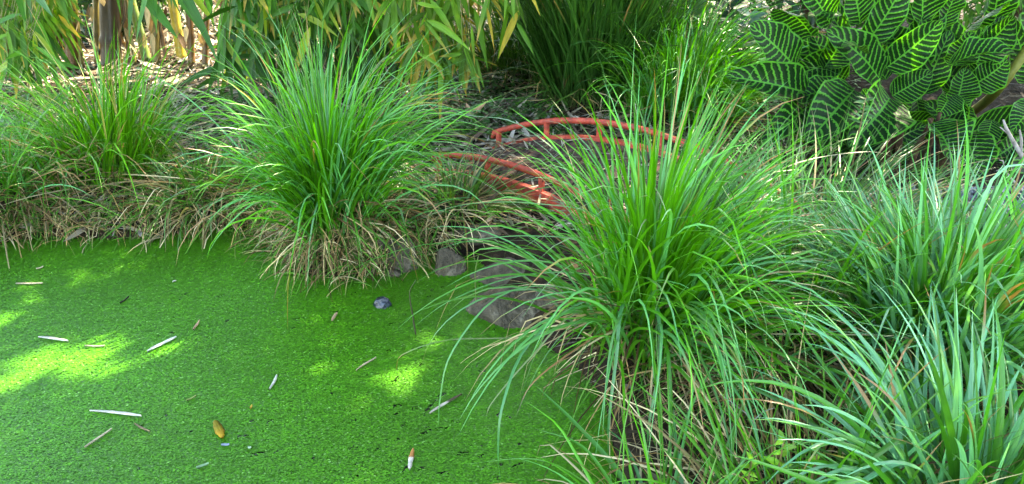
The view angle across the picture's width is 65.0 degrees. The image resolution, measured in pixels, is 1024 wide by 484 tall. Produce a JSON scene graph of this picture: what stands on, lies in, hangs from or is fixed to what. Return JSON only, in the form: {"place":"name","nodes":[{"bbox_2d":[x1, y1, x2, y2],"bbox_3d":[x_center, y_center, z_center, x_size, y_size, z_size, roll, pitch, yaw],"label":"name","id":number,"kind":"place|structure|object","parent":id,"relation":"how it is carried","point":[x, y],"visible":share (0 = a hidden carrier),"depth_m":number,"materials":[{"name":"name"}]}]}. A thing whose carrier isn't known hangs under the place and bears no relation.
{"place":"outdoors","nodes":[
{"label":"outdoors","id":0,"kind":"place"},
{"bbox_2d":[0,228,616,483],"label":"pond water","id":1,"kind":"structure","parent":0,"point":[260,400],"depth_m":2.76,"materials":[{"name":"green liquid"}]},
{"bbox_2d":[16,282,42,283],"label":"bamboo leaf","id":2,"kind":"object","parent":1,"relation":"on","point":[30,283],"visible":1,"depth_m":3.38,"materials":[{"name":"plant"}]},
{"bbox_2d":[85,345,104,346],"bbox_3d":[-1.523,0.380,2.934,0.074,0.010,0.007,0,25,0],"label":"bamboo sliver","id":3,"kind":"object","parent":1,"relation":"on","point":[94,345],"visible":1,"depth_m":2.93,"materials":[{"name":"plant"}]},
{"bbox_2d":[84,428,111,447],"bbox_3d":[-1.268,0.600,2.462,0.008,0.010,0.096,12,27,24],"label":"bamboo sliver","id":4,"kind":"object","parent":1,"relation":"on","point":[98,437],"visible":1,"depth_m":2.46,"materials":[{"name":"plant"}]},
{"bbox_2d":[89,410,141,416],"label":"bamboo leaf","id":5,"kind":"object","parent":1,"relation":"on","point":[119,412],"visible":1,"depth_m":2.57,"materials":[{"name":"plant"}]},
{"bbox_2d":[134,423,149,431],"bbox_3d":[-1.154,0.579,2.506,0.081,0.013,0.007,15,29,30],"label":"bamboo sliver","id":6,"kind":"object","parent":1,"relation":"on","point":[141,427],"visible":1,"depth_m":2.50,"materials":[{"name":"plant"}]},
{"bbox_2d":[147,336,175,351],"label":"bamboo leaf","id":7,"kind":"object","parent":1,"relation":"on","point":[161,343],"visible":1,"depth_m":2.94,"materials":[{"name":"plant"}]},
{"bbox_2d":[269,374,276,389],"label":"bamboo leaf","id":8,"kind":"object","parent":1,"relation":"on","point":[273,382],"visible":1,"depth_m":2.73,"materials":[{"name":"plant"}]},
{"bbox_2d":[0,226,618,483],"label":"duckweed","id":9,"kind":"object","parent":1,"relation":"on","point":[167,279],"visible":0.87,"depth_m":2.76,"materials":[{"name":"green plant"}]},
{"bbox_2d":[38,336,68,340],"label":"bamboo leaf","id":10,"kind":"object","parent":9,"relation":"on","point":[54,338],"visible":1,"depth_m":2.97,"materials":[{"name":"plant"}]},
{"bbox_2d":[196,462,208,468],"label":"bamboo leaf","id":11,"kind":"object","parent":9,"relation":"on","point":[202,465],"visible":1,"depth_m":2.35,"materials":[{"name":"plant"}]},
{"bbox_2d":[213,420,224,438],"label":"sunken leaf","id":12,"kind":"object","parent":9,"relation":"on","point":[219,430],"visible":1,"depth_m":2.50,"materials":[{"name":"plant"}]},
{"bbox_2d":[134,285,522,479],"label":"open water","id":13,"kind":"structure","parent":1,"relation":"on","point":[428,408],"depth_m":2.52,"materials":[{"name":"liquid"}]},
{"bbox_2d":[356,357,375,370],"bbox_3d":[-0.515,0.428,2.830,0.008,0.009,0.098,17,30,32],"label":"bamboo sliver","id":14,"kind":"object","parent":1,"relation":"on","point":[362,365],"visible":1,"depth_m":2.83,"materials":[{"name":"plant"}]},
{"bbox_2d":[373,296,391,309],"bbox_3d":[-0.522,0.250,3.224,0.065,0.077,0.078,-21,32,-38],"label":"rock","id":15,"kind":"object","parent":1,"relation":"in","point":[383,302],"visible":0.8,"depth_m":3.20,"materials":[{"name":"grey stone"}]},
{"bbox_2d":[385,269,402,277],"bbox_3d":[-0.510,0.138,3.467,0.080,0.047,0.050,0,25,0],"label":"rock","id":16,"kind":"object","parent":1,"relation":"in","point":[397,272],"visible":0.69,"depth_m":3.45,"materials":[{"name":"grey stone"}]},
{"bbox_2d":[408,448,413,469],"bbox_3d":[-0.298,0.641,2.374,0.017,0.008,0.091,0,25,0],"label":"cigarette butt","id":17,"kind":"object","parent":1,"relation":"on","point":[410,458],"visible":1,"depth_m":2.37,"materials":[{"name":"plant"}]},
{"bbox_2d":[409,280,415,334],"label":"reed stem","id":18,"kind":"object","parent":1,"relation":"in","point":[412,310],"visible":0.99,"depth_m":2.97,"materials":[{"name":"plant"}]},
{"bbox_2d":[429,393,461,413],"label":"bamboo leaf","id":19,"kind":"object","parent":1,"relation":"on","point":[444,403],"visible":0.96,"depth_m":2.62,"materials":[{"name":"plant"}]},
{"bbox_2d":[435,247,466,276],"bbox_3d":[-0.268,0.129,3.492,0.135,0.209,0.098,7,26,14],"label":"rock","id":20,"kind":"object","parent":1,"relation":"in","point":[445,256],"visible":0.56,"depth_m":3.45,"materials":[{"name":"grey stone"}]},
{"bbox_2d":[474,256,478,300],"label":"reed stem","id":21,"kind":"object","parent":1,"relation":"in","point":[475,278],"visible":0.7,"depth_m":3.14,"materials":[{"name":"plant"}]},
{"bbox_2d":[0,0,1023,483],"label":"ground","id":22,"kind":"structure","parent":0,"point":[462,250],"depth_m":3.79,"materials":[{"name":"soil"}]},
{"bbox_2d":[1,0,10,77],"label":"bamboo culm","id":23,"kind":"object","parent":22,"relation":"on","point":[7,51],"visible":0.03,"depth_m":6.01,"materials":[{"name":"plant"}]},
{"bbox_2d":[0,0,26,80],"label":"bamboo culm","id":24,"kind":"object","parent":22,"relation":"on","point":[8,44],"visible":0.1,"depth_m":5.81,"materials":[{"name":"plant"}]},
{"bbox_2d":[0,14,47,77],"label":"bamboo culm","id":25,"kind":"object","parent":22,"relation":"on","point":[45,65],"visible":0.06,"depth_m":6.04,"materials":[{"name":"plant"}]},
{"bbox_2d":[0,3,58,66],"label":"bamboo culm","id":26,"kind":"object","parent":22,"relation":"on","point":[3,44],"visible":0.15,"depth_m":5.68,"materials":[{"name":"plant"}]},
{"bbox_2d":[0,113,58,129],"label":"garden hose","id":27,"kind":"object","parent":22,"relation":"on","point":[29,122],"visible":0.06,"depth_m":4.94,"materials":[{"name":"green"}]},
{"bbox_2d":[0,114,73,248],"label":"sedge tussock","id":28,"kind":"object","parent":22,"relation":"on","point":[16,177],"visible":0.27,"depth_m":3.79,"materials":[{"name":"green plant"}]},
{"bbox_2d":[0,0,84,67],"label":"bamboo culm","id":29,"kind":"object","parent":22,"relation":"on","point":[81,59],"visible":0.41,"depth_m":6.22,"materials":[{"name":"plant"}]},
{"bbox_2d":[6,0,89,69],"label":"bamboo culm","id":30,"kind":"object","parent":22,"relation":"on","point":[70,57],"visible":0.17,"depth_m":6.23,"materials":[{"name":"plant"}]},
{"bbox_2d":[0,0,99,88],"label":"bamboo culm","id":31,"kind":"object","parent":22,"relation":"on","point":[93,12],"visible":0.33,"depth_m":6.26,"materials":[{"name":"plant"}]},
{"bbox_2d":[0,0,125,102],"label":"bamboo culm","id":32,"kind":"object","parent":22,"relation":"on","point":[109,21],"visible":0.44,"depth_m":6.19,"materials":[{"name":"plant"}]},
{"bbox_2d":[0,0,136,73],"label":"bamboo culm","id":33,"kind":"object","parent":22,"relation":"on","point":[23,46],"visible":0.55,"depth_m":4.95,"materials":[{"name":"plant"}]},
{"bbox_2d":[0,78,144,270],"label":"sedge tussock","id":34,"kind":"object","parent":22,"relation":"on","point":[13,190],"visible":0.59,"depth_m":3.78,"materials":[{"name":"green plant"}]},
{"bbox_2d":[11,0,136,65],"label":"bamboo culm","id":35,"kind":"object","parent":22,"relation":"on","point":[48,30],"visible":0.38,"depth_m":5.08,"materials":[{"name":"plant"}]},
{"bbox_2d":[0,0,151,92],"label":"bamboo culm","id":36,"kind":"object","parent":22,"relation":"on","point":[62,54],"visible":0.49,"depth_m":5.18,"materials":[{"name":"plant"}]},
{"bbox_2d":[0,69,158,249],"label":"sedge tussock","id":37,"kind":"object","parent":22,"relation":"on","point":[59,164],"visible":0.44,"depth_m":3.84,"materials":[{"name":"green plant"}]},
{"bbox_2d":[27,0,134,22],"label":"bamboo culm","id":38,"kind":"object","parent":22,"relation":"on","point":[43,4],"visible":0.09,"depth_m":4.05,"materials":[{"name":"plant"}]},
{"bbox_2d":[5,1,160,104],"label":"bamboo culm","id":39,"kind":"object","parent":22,"relation":"on","point":[154,38],"visible":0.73,"depth_m":4.94,"materials":[{"name":"plant"}]},
{"bbox_2d":[16,0,198,65],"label":"bamboo culm","id":40,"kind":"object","parent":22,"relation":"on","point":[188,33],"visible":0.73,"depth_m":6.34,"materials":[{"name":"plant"}]},
{"bbox_2d":[49,0,169,62],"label":"bamboo culm","id":41,"kind":"object","parent":22,"relation":"on","point":[73,3],"visible":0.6,"depth_m":5.05,"materials":[{"name":"plant"}]},
{"bbox_2d":[0,2,250,230],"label":"sedge tussock","id":42,"kind":"object","parent":22,"relation":"on","point":[124,129],"visible":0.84,"depth_m":3.89,"materials":[{"name":"green plant"}]},
{"bbox_2d":[62,0,202,44],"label":"background shrub","id":43,"kind":"object","parent":22,"relation":"on","point":[85,3],"visible":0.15,"depth_m":7.38,"materials":[{"name":"green plant"}]},
{"bbox_2d":[122,0,208,68],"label":"bamboo culm","id":44,"kind":"object","parent":22,"relation":"on","point":[205,47],"visible":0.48,"depth_m":6.29,"materials":[{"name":"plant"}]},
{"bbox_2d":[164,0,187,58],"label":"bamboo culm","id":45,"kind":"object","parent":22,"relation":"on","point":[179,42],"visible":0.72,"depth_m":6.52,"materials":[{"name":"plant"}]},
{"bbox_2d":[77,114,284,251],"bbox_3d":[-1.517,-0.246,3.961,1.130,0.776,1.176,0,25,0],"label":"sedge tussock","id":46,"kind":"object","parent":22,"relation":"on","point":[170,202],"visible":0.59,"depth_m":3.83,"materials":[{"name":"green plant"}]},
{"bbox_2d":[128,0,255,86],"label":"bamboo culm","id":47,"kind":"object","parent":22,"relation":"on","point":[161,18],"visible":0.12,"depth_m":4.18,"materials":[{"name":"plant"}]},
{"bbox_2d":[165,0,223,29],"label":"bamboo culm","id":48,"kind":"object","parent":22,"relation":"on","point":[209,4],"visible":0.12,"depth_m":5.94,"materials":[{"name":"plant"}]},
{"bbox_2d":[167,0,236,20],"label":"bamboo culm","id":49,"kind":"object","parent":22,"relation":"on","point":[168,1],"visible":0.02,"depth_m":5.15,"materials":[{"name":"plant"}]},
{"bbox_2d":[120,108,285,258],"bbox_3d":[-1.306,-0.305,3.998,1.142,0.737,1.254,0,25,0],"label":"sedge tussock","id":50,"kind":"object","parent":22,"relation":"on","point":[222,192],"visible":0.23,"depth_m":3.82,"materials":[{"name":"green plant"}]},
{"bbox_2d":[136,0,300,106],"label":"bamboo culm","id":51,"kind":"object","parent":22,"relation":"on","point":[223,46],"visible":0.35,"depth_m":5.03,"materials":[{"name":"plant"}]},
{"bbox_2d":[0,168,477,301],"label":"shore grass","id":52,"kind":"structure","parent":22,"relation":"on","point":[88,215],"depth_m":3.71,"materials":[{"name":"plant"}]},
{"bbox_2d":[224,48,281,103],"bbox_3d":[-1.700,-1.085,5.347,0.403,0.370,0.377,11,27,22],"label":"shrub","id":53,"kind":"object","parent":22,"relation":"on","point":[244,56],"visible":0.24,"depth_m":5.30,"materials":[{"name":"green plant"}]},
{"bbox_2d":[193,0,339,100],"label":"bamboo culm","id":54,"kind":"object","parent":22,"relation":"on","point":[270,30],"visible":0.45,"depth_m":4.89,"materials":[{"name":"plant"}]},
{"bbox_2d":[246,0,377,89],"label":"bamboo culm","id":55,"kind":"object","parent":22,"relation":"on","point":[314,18],"visible":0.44,"depth_m":4.76,"materials":[{"name":"plant"}]},
{"bbox_2d":[137,0,521,321],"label":"sedge tussock","id":56,"kind":"object","parent":22,"relation":"on","point":[329,175],"visible":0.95,"depth_m":3.30,"materials":[{"name":"green plant"}]},
{"bbox_2d":[297,0,386,103],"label":"bamboo culm","id":57,"kind":"object","parent":22,"relation":"on","point":[336,12],"visible":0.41,"depth_m":4.98,"materials":[{"name":"plant"}]},
{"bbox_2d":[305,0,418,111],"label":"bamboo culm","id":58,"kind":"object","parent":22,"relation":"on","point":[356,30],"visible":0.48,"depth_m":4.94,"materials":[{"name":"plant"}]},
{"bbox_2d":[295,160,495,286],"bbox_3d":[-0.578,-0.109,3.707,1.080,0.644,1.019,0,25,0],"label":"sedge tussock","id":59,"kind":"object","parent":22,"relation":"on","point":[394,214],"visible":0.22,"depth_m":3.59,"materials":[{"name":"beige plant"}]},
{"bbox_2d":[377,235,417,273],"bbox_3d":[-0.498,0.101,3.532,0.184,0.263,0.155,-13,28,-26],"label":"rock","id":60,"kind":"object","parent":22,"relation":"on","point":[406,263],"visible":0.36,"depth_m":3.47,"materials":[{"name":"grey stone"}]},
{"bbox_2d":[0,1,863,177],"bbox_3d":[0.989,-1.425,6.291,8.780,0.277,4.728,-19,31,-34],"label":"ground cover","id":61,"kind":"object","parent":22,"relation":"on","point":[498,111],"visible":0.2,"depth_m":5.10,"materials":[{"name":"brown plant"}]},
{"bbox_2d":[466,101,486,113],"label":"curled leaf","id":62,"kind":"object","parent":61,"relation":"on","point":[478,107],"visible":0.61,"depth_m":5.07,"materials":[{"name":"plant"}]},
{"bbox_2d":[481,73,517,80],"bbox_3d":[-0.118,-1.216,5.913,0.403,0.024,0.017,13,28,26],"label":"fallen cane","id":63,"kind":"object","parent":61,"relation":"on","point":[500,77],"visible":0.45,"depth_m":5.88,"materials":[{"name":"plant"}]},
{"bbox_2d":[372,0,539,121],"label":"bamboo culm","id":64,"kind":"object","parent":22,"relation":"on","point":[433,14],"visible":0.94,"depth_m":4.64,"materials":[{"name":"plant"}]},
{"bbox_2d":[377,130,572,268],"bbox_3d":[-0.252,-0.232,3.822,1.221,0.637,1.185,0,25,0],"label":"sedge tussock","id":65,"kind":"object","parent":22,"relation":"on","point":[472,215],"visible":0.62,"depth_m":3.74,"materials":[{"name":"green plant"}]},
{"bbox_2d":[454,222,501,245],"bbox_3d":[-0.161,-0.040,3.681,0.236,0.094,0.163,0,25,0],"label":"rock","id":66,"kind":"object","parent":22,"relation":"on","point":[488,235],"visible":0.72,"depth_m":3.63,"materials":[{"name":"grey stone"}]},
{"bbox_2d":[405,0,558,89],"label":"arching grass","id":67,"kind":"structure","parent":22,"relation":"on","point":[507,57],"depth_m":5.83,"materials":[{"name":"plant"}]},
{"bbox_2d":[470,257,528,286],"bbox_3d":[-0.041,0.156,3.427,0.282,0.218,0.160,0,25,0],"label":"rock","id":68,"kind":"object","parent":22,"relation":"on","point":[500,269],"visible":0.3,"depth_m":3.37,"materials":[{"name":"grey stone"}]},
{"bbox_2d":[465,287,540,329],"bbox_3d":[-0.003,0.298,3.165,0.372,0.251,0.252,0,25,0],"label":"rock","id":69,"kind":"object","parent":22,"relation":"on","point":[495,310],"visible":0.38,"depth_m":3.08,"materials":[{"name":"grey stone"}]},
{"bbox_2d":[535,278,585,308],"bbox_3d":[0.187,0.218,3.126,0.201,0.172,0.147,0,25,0],"label":"rock","id":70,"kind":"object","parent":22,"relation":"on","point":[540,303],"visible":0.18,"depth_m":3.08,"materials":[{"name":"grey stone"}]},
{"bbox_2d":[447,0,733,126],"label":"rush clump","id":71,"kind":"object","parent":22,"relation":"on","point":[571,25],"visible":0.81,"depth_m":4.93,"materials":[{"name":"green plant"}]},
{"bbox_2d":[431,117,799,225],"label":"garden bridge","id":72,"kind":"structure","parent":22,"relation":"on","point":[540,182],"depth_m":4.03,"materials":[{"name":"red wood"}]},
{"bbox_2d":[445,131,659,226],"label":"deck litter","id":73,"kind":"object","parent":72,"relation":"on","point":[515,142],"visible":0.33,"depth_m":4.12,"materials":[{"name":"plant"}]},
{"bbox_2d":[321,22,922,483],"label":"sedge tussock","id":74,"kind":"object","parent":22,"relation":"on","point":[687,220],"visible":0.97,"depth_m":2.38,"materials":[{"name":"green plant"}]},
{"bbox_2d":[461,331,831,483],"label":"sedge tussock","id":75,"kind":"object","parent":22,"relation":"on","point":[677,474],"visible":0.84,"depth_m":2.03,"materials":[{"name":"green plant"}]},
{"bbox_2d":[666,0,713,37],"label":"shrub","id":76,"kind":"object","parent":22,"relation":"on","point":[700,9],"visible":0.38,"depth_m":5.24,"materials":[{"name":"green plant"}]},
{"bbox_2d":[538,0,858,147],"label":"arching grass","id":77,"kind":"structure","parent":22,"relation":"on","point":[706,44],"depth_m":4.72,"materials":[{"name":"plant"}]},
{"bbox_2d":[656,0,771,68],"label":"arching grass","id":78,"kind":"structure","parent":22,"relation":"on","point":[694,21],"depth_m":5.93,"materials":[{"name":"plant"}]},
{"bbox_2d":[711,0,746,34],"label":"shrub","id":79,"kind":"object","parent":22,"relation":"on","point":[733,3],"visible":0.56,"depth_m":5.44,"materials":[{"name":"white plant"}]},
{"bbox_2d":[686,0,776,37],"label":"background shrub","id":80,"kind":"object","parent":22,"relation":"on","point":[753,2],"visible":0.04,"depth_m":6.82,"materials":[{"name":"green plant"}]},
{"bbox_2d":[720,394,772,455],"bbox_3d":[0.632,0.503,2.105,0.202,0.256,0.006,0,25,0],"label":"bare twig","id":81,"kind":"object","parent":22,"relation":"on","point":[752,420],"visible":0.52,"depth_m":2.08,"materials":[{"name":"wood"}]},
{"bbox_2d":[729,7,767,64],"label":"shrub","id":82,"kind":"object","parent":22,"relation":"on","point":[742,26],"visible":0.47,"depth_m":4.91,"materials":[{"name":"green plant"}]},
{"bbox_2d":[741,451,758,483],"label":"seedling","id":83,"kind":"object","parent":22,"relation":"on","point":[752,464],"visible":0.86,"depth_m":1.90,"materials":[{"name":"green plant"}]},
{"bbox_2d":[533,80,1023,482],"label":"sedge tussock","id":84,"kind":"object","parent":22,"relation":"on","point":[811,360],"visible":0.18,"depth_m":2.47,"materials":[{"name":"green plant"}]},
{"bbox_2d":[763,429,796,483],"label":"seedling","id":85,"kind":"object","parent":22,"relation":"on","point":[781,453],"visible":0.75,"depth_m":1.89,"materials":[{"name":"green plant"}]},
{"bbox_2d":[575,98,1021,354],"bbox_3d":[1.243,-0.132,3.280,2.025,0.628,2.042,0,25,0],"label":"sedge tussock","id":86,"kind":"object","parent":22,"relation":"on","point":[915,197],"visible":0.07,"depth_m":3.55,"materials":[{"name":"green plant"}]},
{"bbox_2d":[996,160,1022,190],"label":"bare twig","id":87,"kind":"object","parent":86,"relation":"attached to","point":[1011,178],"visible":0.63,"depth_m":3.40,"materials":[{"name":"grey wood"}]},
{"bbox_2d":[807,443,825,478],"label":"seedling","id":88,"kind":"object","parent":22,"relation":"on","point":[816,457],"visible":0.41,"depth_m":1.89,"materials":[{"name":"green plant"}]},
{"bbox_2d":[734,0,974,58],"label":"background shrub","id":89,"kind":"object","parent":22,"relation":"on","point":[800,7],"visible":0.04,"depth_m":6.92,"materials":[{"name":"green plant"}]},
{"bbox_2d":[695,106,1023,429],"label":"sedge tussock","id":90,"kind":"object","parent":22,"relation":"on","point":[1007,260],"visible":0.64,"depth_m":2.42,"materials":[{"name":"green plant"}]},
{"bbox_2d":[697,268,1023,483],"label":"sedge tussock","id":91,"kind":"object","parent":22,"relation":"on","point":[877,463],"visible":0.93,"depth_m":1.93,"materials":[{"name":"green plant"}]},
{"bbox_2d":[846,94,875,188],"bbox_3d":[1.603,-0.424,3.751,0.119,0.559,0.083,0,25,0],"label":"seedling","id":92,"kind":"object","parent":22,"relation":"on","point":[863,116],"visible":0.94,"depth_m":3.67,"materials":[{"name":"green plant"}]},
{"bbox_2d":[725,0,1023,181],"bbox_3d":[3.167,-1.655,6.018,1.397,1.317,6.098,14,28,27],"label":"zebra plant","id":93,"kind":"object","parent":22,"relation":"on","point":[935,45],"visible":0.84,"depth_m":4.05,"materials":[{"name":"green plant"}]},
{"bbox_2d":[891,167,1023,412],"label":"sedge tussock","id":94,"kind":"object","parent":22,"relation":"on","point":[1012,218],"visible":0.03,"depth_m":2.63,"materials":[{"name":"green plant"}]},
{"bbox_2d":[906,0,1021,29],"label":"background shrub","id":95,"kind":"object","parent":22,"relation":"on","point":[969,14],"visible":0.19,"depth_m":6.62,"materials":[{"name":"green plant"}]},
{"bbox_2d":[972,46,1023,114],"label":"plant stem","id":96,"kind":"object","parent":22,"relation":"on","point":[985,101],"visible":0.61,"depth_m":4.33,"materials":[{"name":"plant"}]},
{"bbox_2d":[984,0,1023,174],"bbox_3d":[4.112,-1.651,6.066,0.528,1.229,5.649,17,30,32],"label":"zebra plant","id":97,"kind":"object","parent":22,"relation":"on","point":[1016,125],"visible":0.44,"depth_m":4.24,"materials":[{"name":"green plant"}]},
{"bbox_2d":[540,269,1023,483],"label":"sedge tussock","id":98,"kind":"object","parent":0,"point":[746,432],"visible":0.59,"depth_m":2.00,"materials":[{"name":"green plant"}]},
{"bbox_2d":[831,181,1023,235],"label":"gravel","id":99,"kind":"structure","parent":0,"point":[975,191],"depth_m":3.88,"materials":[{"name":"stone"}]},
{"bbox_2d":[1000,119,1023,162],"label":"bare twig","id":100,"kind":"object","parent":99,"relation":"on","point":[1019,150],"visible":1,"depth_m":3.43,"materials":[{"name":"grey wood"}]}
]}

